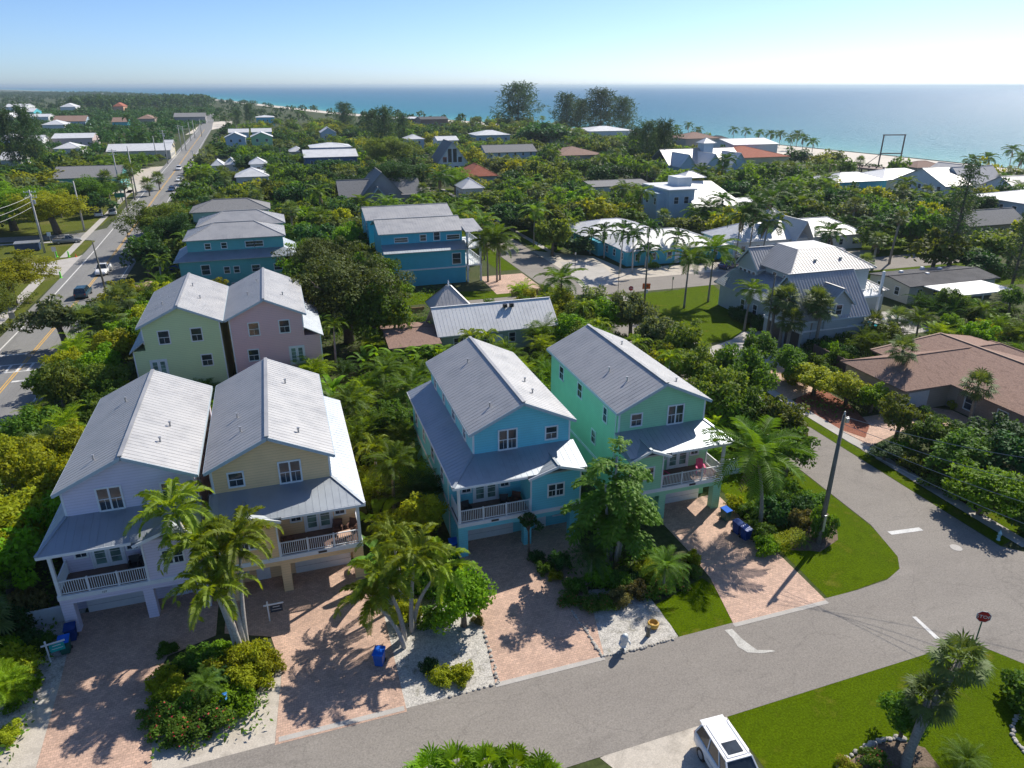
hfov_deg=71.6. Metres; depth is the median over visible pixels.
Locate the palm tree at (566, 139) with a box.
[561,135,573,143]
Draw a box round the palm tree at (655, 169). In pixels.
[648,165,661,180]
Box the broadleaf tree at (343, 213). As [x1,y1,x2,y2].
[328,207,353,218]
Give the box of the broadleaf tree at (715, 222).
[705,205,745,229]
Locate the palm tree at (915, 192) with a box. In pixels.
[901,188,925,201]
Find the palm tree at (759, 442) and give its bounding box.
[700,414,817,522]
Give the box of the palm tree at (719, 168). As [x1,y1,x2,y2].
[711,164,733,174]
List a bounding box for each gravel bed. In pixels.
[385,595,494,707]
[589,588,678,654]
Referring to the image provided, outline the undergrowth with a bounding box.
[0,283,1023,761]
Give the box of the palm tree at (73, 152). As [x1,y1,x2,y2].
[69,149,80,157]
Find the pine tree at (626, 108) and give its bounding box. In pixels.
[605,94,641,128]
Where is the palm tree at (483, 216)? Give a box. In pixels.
[466,209,501,259]
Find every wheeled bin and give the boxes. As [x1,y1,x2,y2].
[57,633,72,654]
[62,621,78,640]
[372,645,385,666]
[448,537,457,550]
[719,505,732,521]
[731,518,744,534]
[739,524,752,540]
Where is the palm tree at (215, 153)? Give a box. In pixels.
[204,147,220,157]
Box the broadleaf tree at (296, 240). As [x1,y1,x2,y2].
[292,237,310,245]
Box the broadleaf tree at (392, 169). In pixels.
[358,157,430,183]
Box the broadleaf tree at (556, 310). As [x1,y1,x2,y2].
[551,302,561,316]
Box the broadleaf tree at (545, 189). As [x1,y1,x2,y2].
[528,186,567,198]
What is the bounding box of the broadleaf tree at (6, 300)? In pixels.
[0,280,38,317]
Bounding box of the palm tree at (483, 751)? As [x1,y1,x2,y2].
[462,740,512,767]
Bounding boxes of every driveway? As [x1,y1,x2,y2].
[36,592,218,767]
[224,564,406,744]
[460,522,604,682]
[482,273,539,293]
[653,495,824,622]
[710,331,789,366]
[770,367,816,399]
[844,404,968,445]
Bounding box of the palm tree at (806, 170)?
[801,169,815,175]
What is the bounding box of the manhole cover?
[950,544,962,550]
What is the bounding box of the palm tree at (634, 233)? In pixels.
[618,227,651,272]
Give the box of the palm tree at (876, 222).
[854,215,899,249]
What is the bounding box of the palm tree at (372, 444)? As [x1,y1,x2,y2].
[352,432,393,494]
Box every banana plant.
[319,311,334,319]
[319,315,341,332]
[320,374,350,394]
[323,387,347,399]
[346,346,382,372]
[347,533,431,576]
[357,327,385,349]
[359,498,405,529]
[363,344,403,355]
[378,346,422,367]
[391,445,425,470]
[394,344,432,362]
[403,344,447,360]
[422,344,453,355]
[919,321,949,332]
[990,313,1017,324]
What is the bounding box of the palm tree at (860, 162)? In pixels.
[855,155,866,171]
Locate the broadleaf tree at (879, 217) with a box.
[874,212,908,247]
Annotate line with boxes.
[0,129,204,392]
[0,129,210,437]
[888,527,922,534]
[913,617,939,638]
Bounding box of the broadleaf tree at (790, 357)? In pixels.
[768,344,807,381]
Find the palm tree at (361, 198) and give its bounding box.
[347,192,376,206]
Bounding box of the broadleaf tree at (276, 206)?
[271,205,298,211]
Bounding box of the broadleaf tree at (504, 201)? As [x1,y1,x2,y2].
[495,200,516,205]
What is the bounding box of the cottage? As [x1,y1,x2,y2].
[425,281,557,351]
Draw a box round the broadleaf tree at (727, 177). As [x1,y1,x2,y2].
[707,172,731,182]
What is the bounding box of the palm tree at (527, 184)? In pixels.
[515,180,539,195]
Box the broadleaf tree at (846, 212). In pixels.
[831,202,873,222]
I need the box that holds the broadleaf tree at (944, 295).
[933,287,970,307]
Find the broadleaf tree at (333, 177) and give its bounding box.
[326,172,348,196]
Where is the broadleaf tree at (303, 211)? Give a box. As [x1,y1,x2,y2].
[297,205,329,224]
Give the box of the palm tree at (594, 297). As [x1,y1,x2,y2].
[576,293,606,309]
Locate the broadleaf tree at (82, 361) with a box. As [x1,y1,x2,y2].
[73,358,98,374]
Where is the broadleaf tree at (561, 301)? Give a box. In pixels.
[551,287,573,313]
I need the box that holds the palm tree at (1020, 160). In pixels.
[1008,152,1023,168]
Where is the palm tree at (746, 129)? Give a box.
[741,127,752,137]
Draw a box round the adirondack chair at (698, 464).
[695,458,705,473]
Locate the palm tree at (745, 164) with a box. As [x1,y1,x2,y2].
[738,161,761,168]
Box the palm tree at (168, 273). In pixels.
[161,270,180,279]
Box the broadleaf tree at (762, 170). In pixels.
[749,162,781,176]
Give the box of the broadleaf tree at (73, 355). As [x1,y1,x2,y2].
[37,346,83,367]
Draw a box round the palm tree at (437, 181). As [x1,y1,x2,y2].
[428,169,454,191]
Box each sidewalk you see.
[0,277,42,323]
[60,191,130,257]
[441,189,556,253]
[623,296,1023,546]
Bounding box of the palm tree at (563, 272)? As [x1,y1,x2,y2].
[532,263,588,293]
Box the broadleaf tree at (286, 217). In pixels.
[272,207,298,226]
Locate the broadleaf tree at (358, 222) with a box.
[348,217,362,231]
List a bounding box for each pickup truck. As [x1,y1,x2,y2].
[52,234,81,244]
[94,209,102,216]
[94,263,111,275]
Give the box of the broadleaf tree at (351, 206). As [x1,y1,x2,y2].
[327,199,364,216]
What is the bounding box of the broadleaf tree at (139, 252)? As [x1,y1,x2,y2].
[119,238,175,277]
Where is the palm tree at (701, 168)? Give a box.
[688,163,715,180]
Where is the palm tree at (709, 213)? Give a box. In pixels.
[699,210,721,226]
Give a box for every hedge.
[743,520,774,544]
[772,527,807,554]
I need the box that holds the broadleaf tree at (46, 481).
[0,459,65,501]
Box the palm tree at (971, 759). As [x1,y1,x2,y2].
[938,733,991,767]
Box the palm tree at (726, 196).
[706,191,740,207]
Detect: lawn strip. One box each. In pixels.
[607,294,1009,545]
[986,507,1023,537]
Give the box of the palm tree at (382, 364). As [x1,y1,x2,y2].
[358,355,405,393]
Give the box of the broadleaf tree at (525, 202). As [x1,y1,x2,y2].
[518,199,556,229]
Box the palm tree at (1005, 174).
[998,172,1014,175]
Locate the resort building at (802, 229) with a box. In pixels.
[701,208,864,257]
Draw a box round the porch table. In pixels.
[336,529,352,542]
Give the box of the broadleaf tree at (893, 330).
[863,321,904,345]
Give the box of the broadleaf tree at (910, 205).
[887,198,918,229]
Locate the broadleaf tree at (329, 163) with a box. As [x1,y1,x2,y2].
[313,159,343,172]
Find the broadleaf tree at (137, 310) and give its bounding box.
[126,304,146,323]
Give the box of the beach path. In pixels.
[186,121,231,134]
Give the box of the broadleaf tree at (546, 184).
[533,180,575,186]
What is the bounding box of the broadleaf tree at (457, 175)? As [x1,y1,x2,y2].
[434,167,472,193]
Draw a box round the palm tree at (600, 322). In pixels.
[587,317,613,330]
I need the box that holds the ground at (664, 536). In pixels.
[0,90,1023,767]
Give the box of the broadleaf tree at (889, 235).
[852,227,907,252]
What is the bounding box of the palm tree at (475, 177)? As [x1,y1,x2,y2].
[471,175,480,182]
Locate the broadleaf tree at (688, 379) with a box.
[683,377,708,412]
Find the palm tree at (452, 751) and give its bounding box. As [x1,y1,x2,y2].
[431,738,485,767]
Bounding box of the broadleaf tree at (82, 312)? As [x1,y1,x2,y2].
[62,302,105,340]
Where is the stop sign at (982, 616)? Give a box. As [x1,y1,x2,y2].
[976,611,991,638]
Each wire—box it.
[842,438,1023,523]
[844,432,1021,501]
[846,425,1023,481]
[847,417,1023,457]
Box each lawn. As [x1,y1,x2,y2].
[0,193,132,236]
[0,241,94,333]
[402,291,548,305]
[435,189,562,252]
[462,231,517,270]
[629,285,749,343]
[656,578,732,636]
[704,412,898,597]
[727,645,1023,767]
[845,231,970,255]
[867,263,1023,284]
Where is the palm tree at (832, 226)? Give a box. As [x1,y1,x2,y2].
[814,220,853,245]
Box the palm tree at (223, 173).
[217,170,231,187]
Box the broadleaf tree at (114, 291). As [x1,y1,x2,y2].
[103,280,138,312]
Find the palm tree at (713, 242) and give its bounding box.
[688,234,742,301]
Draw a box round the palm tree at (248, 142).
[246,137,250,145]
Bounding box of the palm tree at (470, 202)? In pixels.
[452,197,482,213]
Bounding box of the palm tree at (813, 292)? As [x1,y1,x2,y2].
[801,283,832,338]
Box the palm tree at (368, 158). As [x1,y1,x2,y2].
[364,155,372,165]
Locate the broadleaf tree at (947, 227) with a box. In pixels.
[935,212,969,235]
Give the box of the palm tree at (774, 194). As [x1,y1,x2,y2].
[748,185,793,210]
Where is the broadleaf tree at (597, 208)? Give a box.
[574,196,620,219]
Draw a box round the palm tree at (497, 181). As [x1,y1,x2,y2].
[491,178,503,188]
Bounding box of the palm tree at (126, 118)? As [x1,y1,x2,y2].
[119,113,132,127]
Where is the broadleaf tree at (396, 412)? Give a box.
[367,398,412,439]
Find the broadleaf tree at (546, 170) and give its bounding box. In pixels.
[520,159,565,178]
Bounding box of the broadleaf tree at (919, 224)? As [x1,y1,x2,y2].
[892,204,946,246]
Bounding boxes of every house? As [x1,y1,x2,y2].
[0,151,30,167]
[6,104,35,110]
[14,108,41,113]
[26,114,54,121]
[33,369,216,631]
[34,135,48,146]
[42,120,69,129]
[51,133,100,145]
[53,115,89,123]
[53,142,87,153]
[53,165,129,190]
[60,103,79,110]
[106,143,175,158]
[111,117,129,125]
[112,102,126,111]
[129,272,234,397]
[137,114,157,124]
[163,139,175,153]
[173,113,207,123]
[173,220,297,285]
[189,198,270,224]
[195,209,285,236]
[203,357,365,600]
[210,158,224,171]
[224,132,246,156]
[224,157,238,172]
[224,267,325,382]
[228,128,248,146]
[234,167,269,183]
[248,157,266,169]
[250,131,272,146]
[251,128,271,134]
[255,115,274,125]
[288,146,302,155]
[302,148,357,165]
[308,142,351,148]
[319,126,336,141]
[335,167,420,203]
[358,203,452,245]
[370,215,481,285]
[388,117,415,123]
[402,134,423,147]
[407,336,586,557]
[416,116,447,125]
[431,139,467,168]
[432,136,458,144]
[454,177,484,196]
[461,163,498,182]
[467,130,510,143]
[479,144,536,165]
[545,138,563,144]
[546,324,734,517]
[557,146,600,160]
[574,126,633,136]
[581,179,647,192]
[641,171,739,223]
[651,137,746,178]
[670,132,718,147]
[713,138,778,152]
[734,146,790,164]
[813,168,914,190]
[840,332,1023,424]
[868,265,1011,303]
[895,162,1023,200]
[904,160,935,169]
[971,190,1023,216]
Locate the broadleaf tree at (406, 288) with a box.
[373,268,414,299]
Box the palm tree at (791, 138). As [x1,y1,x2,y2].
[784,134,797,148]
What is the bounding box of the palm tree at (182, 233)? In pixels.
[169,230,186,245]
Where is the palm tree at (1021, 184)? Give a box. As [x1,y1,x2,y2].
[1008,180,1023,189]
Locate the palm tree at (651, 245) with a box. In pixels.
[630,242,665,267]
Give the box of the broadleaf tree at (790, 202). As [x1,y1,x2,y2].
[785,192,819,203]
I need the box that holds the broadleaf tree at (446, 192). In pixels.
[419,191,450,200]
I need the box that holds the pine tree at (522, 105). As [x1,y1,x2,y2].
[489,79,550,126]
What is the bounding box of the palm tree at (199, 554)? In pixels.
[179,519,266,647]
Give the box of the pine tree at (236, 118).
[230,109,242,123]
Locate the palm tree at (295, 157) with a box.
[287,153,304,166]
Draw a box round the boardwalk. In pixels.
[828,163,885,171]
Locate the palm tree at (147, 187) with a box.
[139,176,155,195]
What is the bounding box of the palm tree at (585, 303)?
[569,298,598,315]
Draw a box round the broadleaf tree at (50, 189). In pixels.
[31,186,60,192]
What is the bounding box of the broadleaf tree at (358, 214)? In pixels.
[351,205,375,218]
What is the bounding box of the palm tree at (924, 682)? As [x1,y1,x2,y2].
[900,669,961,767]
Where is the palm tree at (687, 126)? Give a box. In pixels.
[684,121,693,132]
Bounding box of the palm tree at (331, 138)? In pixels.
[326,135,338,141]
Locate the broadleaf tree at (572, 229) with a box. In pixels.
[534,228,577,249]
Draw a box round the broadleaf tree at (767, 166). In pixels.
[753,164,782,173]
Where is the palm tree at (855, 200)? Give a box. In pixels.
[845,195,863,216]
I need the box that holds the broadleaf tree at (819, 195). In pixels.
[802,190,829,203]
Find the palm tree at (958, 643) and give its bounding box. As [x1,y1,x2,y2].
[899,628,996,762]
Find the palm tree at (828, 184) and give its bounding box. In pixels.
[811,177,840,190]
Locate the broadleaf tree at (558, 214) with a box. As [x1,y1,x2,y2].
[519,201,565,227]
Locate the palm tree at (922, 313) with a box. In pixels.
[900,306,941,337]
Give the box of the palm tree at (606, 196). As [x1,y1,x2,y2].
[597,192,610,202]
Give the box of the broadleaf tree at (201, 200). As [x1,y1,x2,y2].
[178,195,212,203]
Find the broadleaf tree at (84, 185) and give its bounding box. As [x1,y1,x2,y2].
[59,174,121,210]
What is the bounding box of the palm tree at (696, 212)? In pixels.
[679,203,706,230]
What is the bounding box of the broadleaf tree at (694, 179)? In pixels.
[692,177,710,180]
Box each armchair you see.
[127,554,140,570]
[139,555,144,569]
[282,535,294,547]
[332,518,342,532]
[346,517,357,532]
[461,500,472,513]
[499,493,508,507]
[510,491,520,504]
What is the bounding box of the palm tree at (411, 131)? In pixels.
[405,129,416,134]
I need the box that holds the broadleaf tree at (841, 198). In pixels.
[834,193,863,203]
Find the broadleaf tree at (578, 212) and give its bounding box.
[562,206,586,222]
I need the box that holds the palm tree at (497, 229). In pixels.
[476,223,520,281]
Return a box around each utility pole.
[23,190,45,252]
[61,181,85,230]
[92,241,105,288]
[108,149,122,200]
[126,146,136,194]
[159,130,167,163]
[644,244,648,301]
[766,275,775,335]
[815,411,849,543]
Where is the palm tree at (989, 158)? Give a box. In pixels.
[979,152,1001,163]
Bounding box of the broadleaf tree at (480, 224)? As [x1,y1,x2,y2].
[465,215,493,256]
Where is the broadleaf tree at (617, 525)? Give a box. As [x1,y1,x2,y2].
[560,436,663,567]
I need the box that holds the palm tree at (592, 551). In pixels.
[565,533,612,584]
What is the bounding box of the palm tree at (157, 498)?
[121,477,236,644]
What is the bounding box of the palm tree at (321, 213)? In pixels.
[303,206,332,223]
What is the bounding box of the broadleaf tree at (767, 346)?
[740,328,783,359]
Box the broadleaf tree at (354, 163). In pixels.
[331,160,363,171]
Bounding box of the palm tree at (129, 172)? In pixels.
[121,162,138,199]
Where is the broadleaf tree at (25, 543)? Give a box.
[0,522,41,595]
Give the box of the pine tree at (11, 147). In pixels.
[0,106,33,164]
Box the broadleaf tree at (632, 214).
[612,207,647,222]
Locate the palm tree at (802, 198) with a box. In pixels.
[787,193,818,211]
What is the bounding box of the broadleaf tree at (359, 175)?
[348,168,367,178]
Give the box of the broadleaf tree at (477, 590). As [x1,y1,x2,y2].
[429,560,498,635]
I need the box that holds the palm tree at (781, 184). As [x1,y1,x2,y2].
[762,181,796,200]
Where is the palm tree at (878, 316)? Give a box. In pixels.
[860,309,886,331]
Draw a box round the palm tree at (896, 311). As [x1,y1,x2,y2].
[885,305,912,327]
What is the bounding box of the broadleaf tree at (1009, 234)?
[984,231,1023,265]
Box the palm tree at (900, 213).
[888,209,909,263]
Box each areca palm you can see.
[0,429,27,444]
[0,562,26,606]
[0,657,45,708]
[10,395,62,417]
[36,399,86,433]
[50,326,94,354]
[58,400,94,422]
[122,289,143,301]
[133,280,156,290]
[133,285,155,296]
[143,271,175,286]
[193,377,219,402]
[292,353,336,378]
[328,358,359,381]
[344,383,378,411]
[345,404,391,465]
[346,373,380,407]
[353,331,386,361]
[357,465,403,512]
[364,508,416,543]
[373,350,406,375]
[373,382,407,407]
[378,398,411,433]
[378,417,418,452]
[386,454,435,500]
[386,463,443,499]
[388,308,418,324]
[393,355,419,379]
[489,336,515,348]
[503,343,527,360]
[506,278,537,298]
[518,355,536,374]
[521,312,558,341]
[522,332,558,352]
[528,351,550,376]
[531,357,550,380]
[536,283,552,295]
[536,285,553,297]
[541,290,572,315]
[602,322,620,336]
[635,340,661,356]
[671,368,690,379]
[704,411,742,454]
[707,444,736,469]
[732,428,765,465]
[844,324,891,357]
[889,325,914,335]
[901,291,934,317]
[917,297,939,319]
[923,321,959,334]
[929,293,971,320]
[938,310,966,323]
[958,298,986,322]
[975,313,1014,336]
[1000,317,1023,347]
[1003,342,1023,350]
[1012,326,1023,342]
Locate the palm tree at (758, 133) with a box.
[754,129,764,137]
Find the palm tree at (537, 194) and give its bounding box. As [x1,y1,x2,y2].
[530,183,543,201]
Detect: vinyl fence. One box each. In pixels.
[14,606,64,630]
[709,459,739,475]
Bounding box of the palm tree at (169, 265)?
[150,261,179,275]
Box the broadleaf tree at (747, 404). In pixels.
[715,383,769,442]
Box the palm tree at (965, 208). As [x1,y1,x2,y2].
[956,199,975,234]
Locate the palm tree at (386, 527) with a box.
[354,516,422,603]
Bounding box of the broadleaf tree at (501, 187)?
[489,183,526,195]
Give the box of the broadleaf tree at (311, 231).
[289,222,336,242]
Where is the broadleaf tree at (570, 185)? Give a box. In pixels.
[551,180,585,194]
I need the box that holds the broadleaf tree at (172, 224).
[139,212,196,241]
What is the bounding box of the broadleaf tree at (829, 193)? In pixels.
[822,187,848,203]
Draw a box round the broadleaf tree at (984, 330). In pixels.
[954,320,1002,340]
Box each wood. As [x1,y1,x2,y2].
[0,91,149,96]
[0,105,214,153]
[64,93,216,107]
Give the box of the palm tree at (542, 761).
[524,747,562,767]
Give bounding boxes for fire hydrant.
[996,530,1001,540]
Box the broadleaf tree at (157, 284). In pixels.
[151,281,170,291]
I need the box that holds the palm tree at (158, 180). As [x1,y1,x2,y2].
[150,170,163,189]
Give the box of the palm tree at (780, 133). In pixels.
[773,130,787,143]
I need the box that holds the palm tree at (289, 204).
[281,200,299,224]
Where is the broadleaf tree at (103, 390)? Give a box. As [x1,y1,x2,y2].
[80,377,124,409]
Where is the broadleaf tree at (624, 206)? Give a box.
[616,202,643,212]
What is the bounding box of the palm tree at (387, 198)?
[371,193,401,205]
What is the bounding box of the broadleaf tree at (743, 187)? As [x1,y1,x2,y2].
[721,179,754,197]
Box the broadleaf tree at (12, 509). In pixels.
[0,485,49,536]
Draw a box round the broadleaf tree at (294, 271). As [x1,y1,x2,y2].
[279,262,323,293]
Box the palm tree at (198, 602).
[161,556,261,645]
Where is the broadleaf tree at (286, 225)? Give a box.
[283,220,312,237]
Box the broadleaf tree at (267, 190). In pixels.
[253,178,289,202]
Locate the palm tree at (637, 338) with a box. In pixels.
[625,333,652,353]
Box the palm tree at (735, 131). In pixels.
[728,126,739,136]
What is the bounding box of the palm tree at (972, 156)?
[959,154,980,164]
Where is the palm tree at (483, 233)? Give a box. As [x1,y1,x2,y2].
[466,228,505,281]
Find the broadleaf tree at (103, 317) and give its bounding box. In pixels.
[77,304,117,326]
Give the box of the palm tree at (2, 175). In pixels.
[0,170,6,180]
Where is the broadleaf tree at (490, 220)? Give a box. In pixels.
[472,218,499,245]
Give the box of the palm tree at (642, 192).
[627,183,654,210]
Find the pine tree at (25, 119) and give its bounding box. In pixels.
[11,100,49,160]
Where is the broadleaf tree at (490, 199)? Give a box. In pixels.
[475,190,509,210]
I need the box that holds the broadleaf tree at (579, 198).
[568,192,594,202]
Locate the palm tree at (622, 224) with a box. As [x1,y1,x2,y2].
[607,220,640,271]
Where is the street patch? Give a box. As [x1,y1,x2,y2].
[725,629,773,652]
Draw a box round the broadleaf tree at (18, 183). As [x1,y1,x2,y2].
[0,173,37,188]
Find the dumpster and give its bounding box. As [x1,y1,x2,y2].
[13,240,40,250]
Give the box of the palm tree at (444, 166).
[435,163,451,186]
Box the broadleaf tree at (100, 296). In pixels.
[92,292,124,304]
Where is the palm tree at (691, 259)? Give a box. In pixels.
[664,241,713,307]
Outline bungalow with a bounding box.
[944,207,1022,239]
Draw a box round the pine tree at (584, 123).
[569,97,599,127]
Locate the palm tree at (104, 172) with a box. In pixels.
[96,168,113,204]
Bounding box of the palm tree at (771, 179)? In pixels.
[755,178,788,194]
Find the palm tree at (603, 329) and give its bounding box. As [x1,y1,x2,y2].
[595,326,612,333]
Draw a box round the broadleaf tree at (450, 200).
[440,197,470,212]
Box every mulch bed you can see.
[790,509,837,551]
[795,389,868,437]
[851,740,939,767]
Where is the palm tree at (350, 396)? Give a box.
[328,381,376,414]
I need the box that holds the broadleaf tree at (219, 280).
[209,277,228,284]
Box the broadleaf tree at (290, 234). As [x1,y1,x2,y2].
[285,225,308,240]
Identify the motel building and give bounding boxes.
[567,218,650,255]
[593,227,728,265]
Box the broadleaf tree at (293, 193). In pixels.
[272,183,312,203]
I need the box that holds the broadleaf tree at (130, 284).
[103,278,146,299]
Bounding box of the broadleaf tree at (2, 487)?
[0,478,9,501]
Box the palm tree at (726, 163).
[712,152,740,174]
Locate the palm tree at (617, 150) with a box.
[612,148,621,156]
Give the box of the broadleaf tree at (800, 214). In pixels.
[786,207,834,217]
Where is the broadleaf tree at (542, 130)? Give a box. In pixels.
[511,121,576,143]
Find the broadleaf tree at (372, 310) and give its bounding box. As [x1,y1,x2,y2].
[341,282,413,341]
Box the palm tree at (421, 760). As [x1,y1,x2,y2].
[402,741,454,767]
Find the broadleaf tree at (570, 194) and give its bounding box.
[559,190,592,203]
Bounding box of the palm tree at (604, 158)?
[593,153,611,164]
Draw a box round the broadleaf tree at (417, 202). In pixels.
[396,201,425,204]
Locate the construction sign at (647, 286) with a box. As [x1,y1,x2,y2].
[642,283,650,300]
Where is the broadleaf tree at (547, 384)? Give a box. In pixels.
[537,374,550,391]
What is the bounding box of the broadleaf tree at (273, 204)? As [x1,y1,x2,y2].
[266,199,281,208]
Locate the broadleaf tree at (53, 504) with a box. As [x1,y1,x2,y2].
[17,490,60,544]
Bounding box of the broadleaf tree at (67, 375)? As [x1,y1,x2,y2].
[30,360,91,414]
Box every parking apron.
[32,255,81,275]
[112,166,162,193]
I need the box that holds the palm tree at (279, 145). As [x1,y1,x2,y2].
[274,139,282,154]
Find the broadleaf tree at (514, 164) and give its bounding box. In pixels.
[499,158,534,176]
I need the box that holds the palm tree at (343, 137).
[336,136,348,142]
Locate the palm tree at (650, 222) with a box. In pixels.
[635,218,664,241]
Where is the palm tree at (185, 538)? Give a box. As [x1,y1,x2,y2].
[156,516,237,630]
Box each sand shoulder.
[0,605,85,732]
[0,670,281,767]
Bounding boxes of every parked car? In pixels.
[73,285,92,298]
[108,208,116,215]
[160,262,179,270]
[167,186,175,191]
[693,714,757,767]
[717,260,738,269]
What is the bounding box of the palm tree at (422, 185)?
[416,181,428,193]
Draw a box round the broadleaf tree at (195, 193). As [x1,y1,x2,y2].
[169,188,208,203]
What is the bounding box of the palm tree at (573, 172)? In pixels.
[560,169,581,182]
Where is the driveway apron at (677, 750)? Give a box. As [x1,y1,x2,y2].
[601,717,729,767]
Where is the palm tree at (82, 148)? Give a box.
[74,146,91,151]
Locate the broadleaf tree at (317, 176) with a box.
[308,173,337,196]
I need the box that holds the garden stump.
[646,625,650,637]
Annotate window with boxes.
[73,553,88,559]
[94,485,125,511]
[125,544,139,550]
[156,330,171,344]
[159,482,177,496]
[159,549,185,565]
[189,327,203,341]
[200,264,210,275]
[200,353,213,366]
[204,243,211,249]
[206,485,208,505]
[220,242,227,248]
[223,266,230,273]
[226,471,245,488]
[233,265,240,272]
[242,536,259,550]
[245,240,254,246]
[247,322,260,336]
[247,348,260,361]
[251,264,260,271]
[254,240,263,246]
[273,263,282,269]
[277,459,302,484]
[278,319,290,333]
[290,517,302,522]
[334,509,345,515]
[394,237,407,242]
[415,412,417,427]
[419,234,426,241]
[422,427,425,443]
[430,444,434,463]
[433,232,439,240]
[440,465,443,483]
[446,234,459,239]
[447,148,451,162]
[451,408,455,422]
[452,148,456,162]
[452,252,460,264]
[453,337,463,345]
[461,488,471,494]
[462,427,465,441]
[498,427,517,450]
[499,482,509,487]
[508,331,515,341]
[544,425,557,440]
[547,481,564,497]
[559,364,563,381]
[577,381,582,399]
[590,427,595,445]
[602,405,607,424]
[630,412,642,427]
[639,466,654,480]
[666,403,684,424]
[667,251,671,258]
[673,197,678,203]
[683,196,688,203]
[689,450,698,455]
[740,298,744,307]
[752,303,757,314]
[835,304,842,315]
[893,286,899,295]
[962,396,972,411]
[995,408,1008,423]
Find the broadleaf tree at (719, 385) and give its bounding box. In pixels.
[689,362,765,422]
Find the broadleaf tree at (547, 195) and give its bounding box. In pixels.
[540,193,564,203]
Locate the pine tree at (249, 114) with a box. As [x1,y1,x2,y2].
[242,103,256,122]
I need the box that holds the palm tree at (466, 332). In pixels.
[458,328,478,342]
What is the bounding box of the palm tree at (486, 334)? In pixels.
[471,328,503,344]
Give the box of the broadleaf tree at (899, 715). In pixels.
[876,689,932,744]
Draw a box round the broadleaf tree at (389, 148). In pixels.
[356,136,421,160]
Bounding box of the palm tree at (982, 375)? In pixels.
[959,367,1000,424]
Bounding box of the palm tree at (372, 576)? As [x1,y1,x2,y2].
[346,547,421,640]
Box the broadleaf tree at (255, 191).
[248,187,263,200]
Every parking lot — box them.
[533,251,734,279]
[561,262,619,288]
[846,250,871,256]
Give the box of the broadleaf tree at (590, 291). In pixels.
[566,284,608,306]
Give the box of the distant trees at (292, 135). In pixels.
[0,116,1023,253]
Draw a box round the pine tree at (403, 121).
[392,113,412,141]
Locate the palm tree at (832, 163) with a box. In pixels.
[820,159,841,172]
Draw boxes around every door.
[86,591,144,611]
[91,549,110,567]
[107,547,125,565]
[151,361,159,371]
[158,360,168,373]
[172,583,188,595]
[256,567,270,579]
[290,347,298,364]
[295,552,350,572]
[297,346,304,362]
[305,514,319,531]
[318,512,331,528]
[468,522,512,540]
[474,486,485,502]
[486,484,496,500]
[495,334,502,347]
[535,516,545,527]
[665,488,698,503]
[667,454,677,468]
[674,252,679,262]
[677,452,687,467]
[768,321,779,339]
[783,331,798,349]
[906,390,929,407]
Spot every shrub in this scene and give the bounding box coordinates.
[0,598,44,637]
[0,633,24,662]
[0,641,43,676]
[0,670,45,715]
[0,718,23,747]
[1,586,50,620]
[13,626,45,651]
[23,636,48,657]
[35,630,58,646]
[121,361,137,382]
[135,698,170,730]
[143,705,188,749]
[144,663,184,692]
[144,675,192,704]
[155,640,179,659]
[158,709,212,750]
[162,659,182,672]
[167,684,207,717]
[171,644,199,673]
[182,641,224,673]
[189,690,238,738]
[190,665,231,699]
[198,638,231,660]
[200,644,243,676]
[203,678,262,724]
[223,659,275,690]
[226,639,259,666]
[228,637,272,666]
[248,648,286,679]
[360,372,381,386]
[369,454,402,475]
[381,377,411,397]
[385,575,408,599]
[391,598,422,623]
[408,565,445,599]
[412,349,437,364]
[413,317,429,322]
[416,604,448,630]
[417,656,438,675]
[425,663,456,687]
[435,551,458,581]
[451,659,474,689]
[470,614,484,625]
[483,298,493,301]
[526,549,547,562]
[527,351,543,372]
[534,560,554,576]
[547,550,572,570]
[547,567,563,581]
[556,586,582,608]
[561,576,588,594]
[572,592,598,613]
[580,489,594,501]
[583,560,612,588]
[595,591,621,611]
[607,569,632,590]
[608,585,632,610]
[614,331,627,340]
[618,564,642,580]
[625,577,647,601]
[632,553,661,583]
[637,547,671,568]
[638,584,659,600]
[648,261,660,267]
[653,578,676,599]
[667,570,691,591]
[681,548,701,565]
[681,563,703,579]
[723,493,745,513]
[727,305,742,318]
[732,308,748,320]
[737,500,759,524]
[739,312,756,322]
[747,518,778,538]
[750,314,763,327]
[753,493,791,527]
[753,533,781,557]
[755,320,763,330]
[768,477,804,510]
[778,491,817,518]
[781,371,807,386]
[785,507,812,532]
[797,347,812,357]
[800,338,826,352]
[802,489,825,509]
[806,352,833,367]
[809,503,840,538]
[819,335,839,346]
[819,340,838,350]
[821,362,842,377]
[823,346,846,365]
[834,331,855,346]
[834,753,862,767]
[838,343,859,355]
[839,352,860,358]
[848,331,863,348]
[856,746,893,767]
[881,437,921,455]
[895,448,938,473]
[906,405,930,419]
[908,451,937,476]
[916,463,954,490]
[929,410,947,422]
[942,471,973,500]
[947,400,958,409]
[994,303,1021,315]
[998,667,1023,724]
[1008,511,1023,530]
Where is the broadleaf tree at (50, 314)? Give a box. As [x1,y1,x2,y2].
[0,293,100,344]
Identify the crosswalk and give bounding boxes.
[0,353,42,381]
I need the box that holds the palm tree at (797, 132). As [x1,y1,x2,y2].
[790,130,803,145]
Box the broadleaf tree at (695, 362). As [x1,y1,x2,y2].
[667,341,729,382]
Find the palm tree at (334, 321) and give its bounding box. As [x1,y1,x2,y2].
[321,317,349,362]
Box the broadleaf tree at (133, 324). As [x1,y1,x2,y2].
[116,317,140,338]
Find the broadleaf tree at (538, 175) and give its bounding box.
[510,172,545,187]
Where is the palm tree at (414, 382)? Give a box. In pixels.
[384,370,430,422]
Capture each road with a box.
[0,114,213,439]
[0,228,105,242]
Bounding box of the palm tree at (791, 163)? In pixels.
[785,161,796,172]

